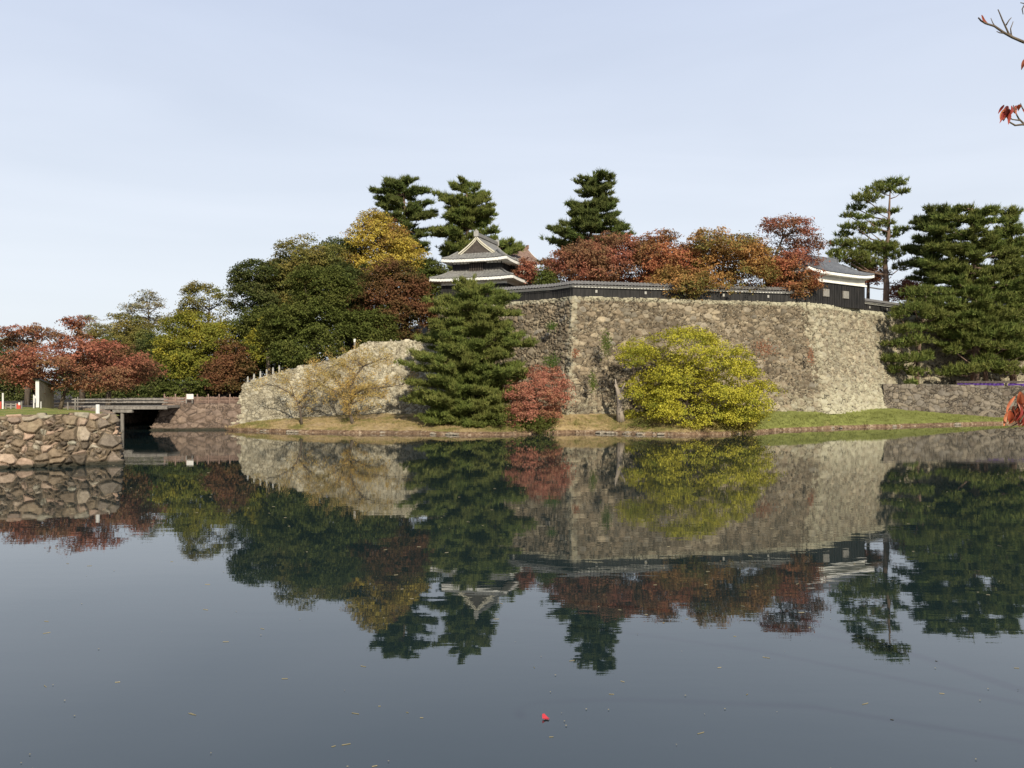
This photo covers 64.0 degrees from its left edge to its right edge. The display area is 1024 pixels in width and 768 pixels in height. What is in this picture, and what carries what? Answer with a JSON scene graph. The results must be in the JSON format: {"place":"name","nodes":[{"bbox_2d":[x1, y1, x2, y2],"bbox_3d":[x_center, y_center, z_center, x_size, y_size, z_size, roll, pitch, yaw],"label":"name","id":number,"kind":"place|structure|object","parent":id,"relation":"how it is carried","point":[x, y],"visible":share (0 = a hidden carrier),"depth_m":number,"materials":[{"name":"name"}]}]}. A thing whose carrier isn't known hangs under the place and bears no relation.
{"place":"outdoors","nodes":[
{"label":"outdoors","id":0,"kind":"place"},
{"bbox_2d":[10,390,72,396],"bbox_3d":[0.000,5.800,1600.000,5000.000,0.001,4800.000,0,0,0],"label":"ground","id":1,"kind":"structure","parent":0,"point":[60,393],"depth_m":413.18,"materials":[{"name":"green plant"}]},
{"bbox_2d":[4,397,237,407],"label":"land","id":2,"kind":"structure","parent":0,"point":[55,405],"depth_m":79.92,"materials":[{"name":"green plant"}]},
{"bbox_2d":[0,338,58,400],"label":"evergreen tree","id":3,"kind":"object","parent":2,"relation":"on","point":[14,394],"visible":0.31,"depth_m":94.08,"materials":[{"name":"green plant"}]},
{"bbox_2d":[0,322,74,404],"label":"maple tree","id":4,"kind":"object","parent":2,"relation":"on","point":[31,332],"visible":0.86,"depth_m":77.58,"materials":[{"name":"red plant"}]},
{"bbox_2d":[0,406,119,416],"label":"grass bank","id":5,"kind":"structure","parent":2,"relation":"on","point":[24,411],"depth_m":46.55,"materials":[{"name":"green plant"}]},
{"bbox_2d":[2,393,3,408],"bbox_3d":[-30.453,1.184,49.000,0.092,1.294,0.092,0,0,-15],"label":"tall post","id":6,"kind":"object","parent":5,"relation":"on","point":[2,400],"visible":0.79,"depth_m":48.97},
{"bbox_2d":[5,403,17,408],"bbox_3d":[-30.140,1.360,49.300,0.712,0.416,0.090,0,0,0],"label":"rail fence","id":7,"kind":"object","parent":5,"relation":"on","point":[10,404],"visible":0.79,"depth_m":49.26,"materials":[{"name":"white wood"}]},
{"bbox_2d":[32,378,57,408],"bbox_3d":[-31.925,0.757,55.911,0.763,2.286,4.526,0,0,-14],"label":"clay walled hut","id":8,"kind":"object","parent":5,"relation":"on","point":[46,399],"visible":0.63,"depth_m":55.14,"materials":[{"name":"tile"}]},
{"bbox_2d":[0,335,170,409],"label":"maple tree","id":9,"kind":"object","parent":5,"relation":"on","point":[63,363],"visible":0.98,"depth_m":56.97,"materials":[{"name":"red plant"}]},
{"bbox_2d":[96,404,99,413],"bbox_3d":[-21.948,1.537,43.400,0.185,0.904,0.185,0,0,30],"label":"stone bollard","id":10,"kind":"object","parent":5,"relation":"on","point":[97,408],"visible":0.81,"depth_m":43.34,"materials":[{"name":"white stone"}]},
{"bbox_2d":[83,314,115,340],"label":"deciduous tree","id":11,"kind":"object","parent":2,"relation":"on","point":[97,325],"visible":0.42,"depth_m":113.86,"materials":[{"name":"green plant"}]},
{"bbox_2d":[63,403,162,425],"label":"bridge","id":12,"kind":"structure","parent":2,"relation":"on","point":[139,416],"depth_m":85.95,"materials":[{"name":"stone"}]},
{"bbox_2d":[74,342,151,404],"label":"maple tree","id":13,"kind":"object","parent":2,"relation":"on","point":[123,352],"visible":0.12,"depth_m":75.58,"materials":[{"name":"red plant"}]},
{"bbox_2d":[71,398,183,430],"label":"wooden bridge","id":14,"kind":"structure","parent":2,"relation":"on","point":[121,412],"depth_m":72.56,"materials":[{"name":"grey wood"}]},
{"bbox_2d":[146,377,215,399],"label":"shrub","id":15,"kind":"object","parent":2,"relation":"on","point":[194,387],"visible":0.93,"depth_m":78.76,"materials":[{"name":"green plant"}]},
{"bbox_2d":[150,399,240,429],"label":"abutment wall","id":16,"kind":"structure","parent":2,"relation":"on","point":[195,415],"depth_m":75.18,"materials":[{"name":"stone"}]},
{"bbox_2d":[186,394,193,402],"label":"notice board","id":17,"kind":"object","parent":16,"relation":"on","point":[190,396],"visible":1,"depth_m":75.28,"materials":[{"name":"white wood"}]},
{"bbox_2d":[164,394,238,402],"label":"picket fence","id":18,"kind":"object","parent":16,"relation":"on","point":[212,400],"visible":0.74,"depth_m":76.47,"materials":[{"name":"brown wood"}]},
{"bbox_2d":[0,325,426,403],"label":"hill slope","id":19,"kind":"structure","parent":0,"point":[57,401],"depth_m":86.22,"materials":[{"name":"green plant"}]},
{"bbox_2d":[55,315,95,404],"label":"maple tree","id":20,"kind":"object","parent":19,"relation":"on","point":[77,325],"visible":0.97,"depth_m":79.76,"materials":[{"name":"red plant"}]},
{"bbox_2d":[52,362,133,398],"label":"evergreen tree","id":21,"kind":"object","parent":19,"relation":"on","point":[75,394],"visible":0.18,"depth_m":95.11,"materials":[{"name":"green plant"}]},
{"bbox_2d":[88,312,163,358],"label":"deciduous tree","id":22,"kind":"object","parent":19,"relation":"on","point":[128,335],"visible":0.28,"depth_m":106.64,"materials":[{"name":"green plant"}]},
{"bbox_2d":[115,289,173,333],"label":"deciduous tree","id":23,"kind":"object","parent":19,"relation":"on","point":[142,306],"visible":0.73,"depth_m":112.06,"materials":[{"name":"green plant"}]},
{"bbox_2d":[112,332,184,397],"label":"evergreen tree","id":24,"kind":"object","parent":19,"relation":"on","point":[141,390],"visible":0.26,"depth_m":95.69,"materials":[{"name":"green plant"}]},
{"bbox_2d":[146,307,240,393],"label":"deciduous tree","id":25,"kind":"object","parent":19,"relation":"on","point":[181,360],"visible":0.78,"depth_m":84.69,"materials":[{"name":"green plant"}]},
{"bbox_2d":[170,280,245,341],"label":"deciduous tree","id":26,"kind":"object","parent":19,"relation":"on","point":[216,292],"visible":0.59,"depth_m":93.11,"materials":[{"name":"green plant"}]},
{"bbox_2d":[182,375,239,401],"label":"evergreen tree","id":27,"kind":"object","parent":19,"relation":"on","point":[209,392],"visible":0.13,"depth_m":87.98,"materials":[{"name":"green plant"}]},
{"bbox_2d":[194,337,260,403],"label":"maple tree","id":28,"kind":"object","parent":19,"relation":"on","point":[227,374],"visible":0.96,"depth_m":81.48,"materials":[{"name":"red plant"}]},
{"bbox_2d":[222,258,287,369],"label":"evergreen tree","id":29,"kind":"object","parent":19,"relation":"on","point":[239,278],"visible":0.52,"depth_m":88.85,"materials":[{"name":"green plant"}]},
{"bbox_2d":[227,305,286,378],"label":"evergreen tree","id":30,"kind":"object","parent":19,"relation":"on","point":[253,317],"visible":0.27,"depth_m":86.78,"materials":[{"name":"green plant"}]},
{"bbox_2d":[242,316,277,374],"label":"deciduous tree","id":31,"kind":"object","parent":19,"relation":"on","point":[260,347],"visible":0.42,"depth_m":82.35,"materials":[{"name":"green plant"}]},
{"bbox_2d":[254,257,309,308],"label":"evergreen tree","id":32,"kind":"object","parent":19,"relation":"on","point":[274,273],"visible":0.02,"depth_m":95.05,"materials":[{"name":"green plant"}]},
{"bbox_2d":[262,232,355,307],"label":"evergreen tree","id":33,"kind":"object","parent":19,"relation":"on","point":[312,255],"visible":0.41,"depth_m":90.59,"materials":[{"name":"green plant"}]},
{"bbox_2d":[255,262,365,368],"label":"tree","id":34,"kind":"object","parent":19,"relation":"on","point":[300,335],"visible":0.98,"depth_m":79.73,"materials":[{"name":"green plant"}]},
{"bbox_2d":[318,235,371,266],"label":"evergreen tree","id":35,"kind":"object","parent":19,"relation":"on","point":[342,242],"visible":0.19,"depth_m":94.67,"materials":[{"name":"green plant"}]},
{"bbox_2d":[334,339,357,356],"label":"evergreen tree","id":36,"kind":"object","parent":19,"relation":"on","point":[345,346],"visible":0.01,"depth_m":91.25,"materials":[{"name":"green plant"}]},
{"bbox_2d":[323,260,375,349],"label":"evergreen tree","id":37,"kind":"object","parent":19,"relation":"on","point":[349,268],"visible":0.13,"depth_m":88.21,"materials":[{"name":"green plant"}]},
{"bbox_2d":[333,304,404,345],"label":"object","id":38,"kind":"object","parent":19,"relation":"on","point":[368,330],"visible":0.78,"depth_m":82.21,"materials":[{"name":"green plant"}]},
{"bbox_2d":[339,208,431,278],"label":"deciduous tree","id":39,"kind":"object","parent":19,"relation":"on","point":[406,251],"visible":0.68,"depth_m":93.40,"materials":[{"name":"yellow plant"}]},
{"bbox_2d":[363,207,414,251],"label":"deciduous tree","id":40,"kind":"object","parent":19,"relation":"on","point":[378,210],"visible":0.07,"depth_m":98.07,"materials":[{"name":"yellow plant"}]},
{"bbox_2d":[343,256,438,345],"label":"maple tree","id":41,"kind":"object","parent":19,"relation":"on","point":[387,289],"visible":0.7,"depth_m":84.02,"materials":[{"name":"red plant"}]},
{"bbox_2d":[368,174,439,326],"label":"pine tree","id":42,"kind":"object","parent":19,"relation":"on","point":[396,193],"visible":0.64,"depth_m":102.89,"materials":[{"name":"green plant"}]},
{"bbox_2d":[413,257,450,311],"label":"evergreen tree","id":43,"kind":"object","parent":19,"relation":"on","point":[430,270],"visible":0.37,"depth_m":92.98,"materials":[{"name":"green plant"}]},
{"bbox_2d":[0,422,1023,767],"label":"moat water","id":44,"kind":"structure","parent":0,"point":[324,570],"depth_m":15.82,"materials":[{"name":"black liquid"}]},
{"bbox_2d":[0,406,124,468],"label":"embankment wall","id":45,"kind":"structure","parent":44,"relation":"in","point":[38,440],"depth_m":41.83,"materials":[{"name":"stone"}]},
{"bbox_2d":[20,465,1018,766],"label":"floating debris","id":46,"kind":"object","parent":44,"relation":"on","point":[502,603],"visible":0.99,"depth_m":13.35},
{"bbox_2d":[0,0,1023,379],"label":"sky","id":47,"kind":"structure","parent":0,"point":[160,146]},
{"bbox_2d":[228,408,1020,435],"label":"lawn bank","id":48,"kind":"structure","parent":0,"point":[875,422],"depth_m":72.88,"materials":[{"name":"green plant"}]},
{"bbox_2d":[246,363,333,424],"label":"cherry tree","id":49,"kind":"object","parent":48,"relation":"on","point":[298,402],"visible":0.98,"depth_m":72.56,"materials":[{"name":"brown plant"}]},
{"bbox_2d":[231,339,443,425],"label":"terrace wall","id":50,"kind":"structure","parent":48,"relation":"on","point":[266,402],"depth_m":76.87,"materials":[{"name":"stone"}]},
{"bbox_2d":[297,337,418,423],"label":"cherry tree","id":51,"kind":"object","parent":48,"relation":"on","point":[351,391],"visible":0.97,"depth_m":72.05,"materials":[{"name":"brown plant"}]},
{"bbox_2d":[392,273,540,429],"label":"pine tree","id":52,"kind":"object","parent":48,"relation":"on","point":[463,358],"visible":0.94,"depth_m":69.47,"materials":[{"name":"green plant"}]},
{"bbox_2d":[480,410,558,434],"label":"shrub","id":53,"kind":"object","parent":48,"relation":"on","point":[533,425],"visible":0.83,"depth_m":68.92,"materials":[{"name":"green plant"}]},
{"bbox_2d":[499,364,575,427],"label":"maple tree","id":54,"kind":"object","parent":48,"relation":"on","point":[553,397],"visible":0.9,"depth_m":69.37,"materials":[{"name":"red plant"}]},
{"bbox_2d":[225,410,1003,433],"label":"grass tufts","id":55,"kind":"object","parent":48,"relation":"on","point":[230,428],"visible":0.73,"depth_m":72.87,"materials":[{"name":"green plant"}]},
{"bbox_2d":[614,379,624,422],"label":"dead trunk","id":56,"kind":"object","parent":48,"relation":"on","point":[620,417],"visible":0.98,"depth_m":71.30,"materials":[{"name":"beige plant"}]},
{"bbox_2d":[626,412,759,433],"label":"shrub","id":57,"kind":"object","parent":48,"relation":"on","point":[743,425],"visible":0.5,"depth_m":69.11,"materials":[{"name":"green plant"}]},
{"bbox_2d":[614,324,787,429],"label":"yellow green tree","id":58,"kind":"object","parent":48,"relation":"on","point":[737,397],"visible":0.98,"depth_m":69.44,"materials":[{"name":"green plant"}]},
{"bbox_2d":[883,384,1023,416],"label":"retaining wall","id":59,"kind":"structure","parent":48,"relation":"on","point":[984,400],"depth_m":88.27,"materials":[{"name":"stone"}]},
{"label":"path terrace","id":60,"kind":"structure","parent":0,"visible":0},
{"bbox_2d":[878,283,967,384],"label":"pine tree","id":61,"kind":"object","parent":60,"relation":"on","point":[925,309],"visible":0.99,"depth_m":88.94,"materials":[{"name":"green plant"}]},
{"bbox_2d":[899,201,1023,380],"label":"pine tree","id":62,"kind":"object","parent":60,"relation":"on","point":[959,274],"visible":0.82,"depth_m":91.58,"materials":[{"name":"green plant"}]},
{"bbox_2d":[934,300,1023,380],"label":"pine tree","id":63,"kind":"object","parent":60,"relation":"on","point":[986,360],"visible":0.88,"depth_m":90.88,"materials":[{"name":"green plant"}]},
{"bbox_2d":[955,381,1023,385],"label":"curtained fence","id":64,"kind":"object","parent":60,"relation":"on","point":[997,383],"visible":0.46,"depth_m":90.95,"materials":[{"name":"purple fabric"}]},
{"bbox_2d":[980,204,1023,383],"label":"pine tree","id":65,"kind":"object","parent":60,"relation":"on","point":[1011,229],"visible":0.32,"depth_m":93.35,"materials":[{"name":"green plant"}]},
{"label":"castle hill","id":66,"kind":"structure","parent":0,"visible":0},
{"bbox_2d":[427,173,525,270],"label":"pine tree","id":67,"kind":"object","parent":66,"relation":"on","point":[464,214],"visible":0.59,"depth_m":98.42,"materials":[{"name":"green plant"}]},
{"bbox_2d":[509,245,539,272],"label":"gabled hall","id":68,"kind":"structure","parent":66,"relation":"on","point":[524,253],"depth_m":102.27,"materials":[{"name":"beige paint"}]},
{"bbox_2d":[512,256,540,285],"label":"maple tree","id":69,"kind":"object","parent":66,"relation":"on","point":[526,266],"visible":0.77,"depth_m":86.92,"materials":[{"name":"red plant"}]},
{"bbox_2d":[530,265,563,284],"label":"evergreen shrub","id":70,"kind":"object","parent":66,"relation":"on","point":[544,277],"visible":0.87,"depth_m":80.40,"materials":[{"name":"green plant"}]},
{"bbox_2d":[533,166,637,264],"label":"pine tree","id":71,"kind":"object","parent":66,"relation":"on","point":[588,216],"visible":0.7,"depth_m":92.71,"materials":[{"name":"green plant"}]},
{"bbox_2d":[527,230,660,282],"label":"maple tree","id":72,"kind":"object","parent":66,"relation":"on","point":[596,261],"visible":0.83,"depth_m":81.72,"materials":[{"name":"red plant"}]},
{"bbox_2d":[625,227,707,282],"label":"maple tree","id":73,"kind":"object","parent":66,"relation":"on","point":[658,247],"visible":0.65,"depth_m":81.35,"materials":[{"name":"red plant"}]},
{"bbox_2d":[643,264,721,300],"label":"maple tree","id":74,"kind":"object","parent":66,"relation":"on","point":[691,281],"visible":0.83,"depth_m":78.91,"materials":[{"name":"orange plant"}]},
{"bbox_2d":[427,296,1023,414],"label":"castle wall","id":75,"kind":"structure","parent":66,"relation":"on","point":[848,372],"depth_m":79.14,"materials":[{"name":"stone"}]},
{"bbox_2d":[429,229,535,297],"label":"corner turret","id":76,"kind":"object","parent":75,"relation":"on","point":[485,259],"visible":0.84,"depth_m":85.87,"materials":[{"name":"white paint"}]},
{"bbox_2d":[469,262,483,270],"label":"window","id":77,"kind":"structure","parent":76,"relation":"in","point":[473,266],"depth_m":86.00,"materials":[{"name":"brown wood"}]},
{"bbox_2d":[545,320,557,331],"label":"wall ivy","id":78,"kind":"object","parent":75,"relation":"attached to","point":[551,326],"depth_m":75.85,"materials":[{"name":"green plant"}]},
{"bbox_2d":[540,351,564,367],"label":"wall ivy","id":79,"kind":"object","parent":75,"relation":"attached to","point":[553,361],"depth_m":73.70,"materials":[{"name":"green plant"}]},
{"bbox_2d":[572,348,579,358],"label":"wall ivy","id":80,"kind":"object","parent":75,"relation":"attached to","point":[575,352],"depth_m":73.28,"materials":[{"name":"brown plant"}]},
{"bbox_2d":[588,370,598,394],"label":"wall ivy","id":81,"kind":"object","parent":75,"relation":"attached to","point":[592,383],"depth_m":72.47,"materials":[{"name":"green plant"}]},
{"bbox_2d":[599,321,614,359],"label":"wall ivy","id":82,"kind":"object","parent":75,"relation":"attached to","point":[605,344],"depth_m":73.44,"materials":[{"name":"green plant"}]},
{"bbox_2d":[495,270,808,302],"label":"parapet wall","id":83,"kind":"structure","parent":75,"relation":"on","point":[577,288],"depth_m":78.87,"materials":[{"name":"tile"},{"name":"dark wood"}]},
{"bbox_2d":[746,336,784,361],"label":"wall ivy","id":84,"kind":"object","parent":75,"relation":"attached to","point":[761,350],"depth_m":76.66,"materials":[{"name":"brown plant"}]},
{"bbox_2d":[805,339,815,367],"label":"wall ivy","id":85,"kind":"object","parent":75,"relation":"attached to","point":[811,359],"depth_m":79.07,"materials":[{"name":"brown plant"}]},
{"bbox_2d":[760,253,874,309],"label":"long turret","id":86,"kind":"object","parent":75,"relation":"on","point":[846,285],"visible":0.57,"depth_m":85.57,"materials":[{"name":"paint"}]},
{"bbox_2d":[823,289,828,296],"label":"window","id":87,"kind":"structure","parent":86,"relation":"in","point":[826,292],"depth_m":83.92,"materials":[{"name":"white wood"}]},
{"bbox_2d":[842,291,848,298],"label":"window","id":88,"kind":"structure","parent":86,"relation":"in","point":[845,294],"depth_m":85.87,"materials":[{"name":"white wood"}]},
{"bbox_2d":[673,224,785,294],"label":"maple tree","id":89,"kind":"object","parent":66,"relation":"on","point":[746,251],"visible":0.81,"depth_m":80.75,"materials":[{"name":"orange plant"}]},
{"bbox_2d":[757,251,830,299],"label":"maple tree","id":90,"kind":"object","parent":66,"relation":"on","point":[788,269],"visible":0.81,"depth_m":81.56,"materials":[{"name":"red plant"}]},
{"bbox_2d":[755,212,834,286],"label":"maple tree","id":91,"kind":"object","parent":66,"relation":"on","point":[782,224],"visible":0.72,"depth_m":83.85,"materials":[{"name":"red plant"}]},
{"bbox_2d":[825,174,911,301],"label":"pine tree","id":92,"kind":"object","parent":66,"relation":"on","point":[865,251],"visible":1,"depth_m":99.40,"materials":[{"name":"green plant"}]},
{"bbox_2d":[858,267,891,298],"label":"maple tree","id":93,"kind":"object","parent":66,"relation":"on","point":[877,278],"visible":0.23,"depth_m":103.00,"materials":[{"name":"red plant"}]},
{"bbox_2d":[889,278,921,301],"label":"maple tree","id":94,"kind":"object","parent":66,"relation":"on","point":[894,292],"visible":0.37,"depth_m":102.77,"materials":[{"name":"brown plant"}]},
{"bbox_2d":[900,202,961,312],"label":"pine tree","id":95,"kind":"object","parent":66,"relation":"on","point":[921,222],"visible":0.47,"depth_m":97.23,"materials":[{"name":"green plant"}]},
{"bbox_2d":[861,287,1003,315],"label":"parapet wall","id":96,"kind":"structure","parent":66,"relation":"on","point":[877,305],"depth_m":94.41,"materials":[{"name":"black wood"}]},
{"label":"near bank","id":97,"kind":"structure","parent":0,"visible":0},
{"bbox_2d":[978,2,1023,430],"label":"cherry tree","id":98,"kind":"object","parent":97,"relation":"on","point":[1016,414],"visible":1,"depth_m":4.96,"materials":[{"name":"red plant"}]}
]}

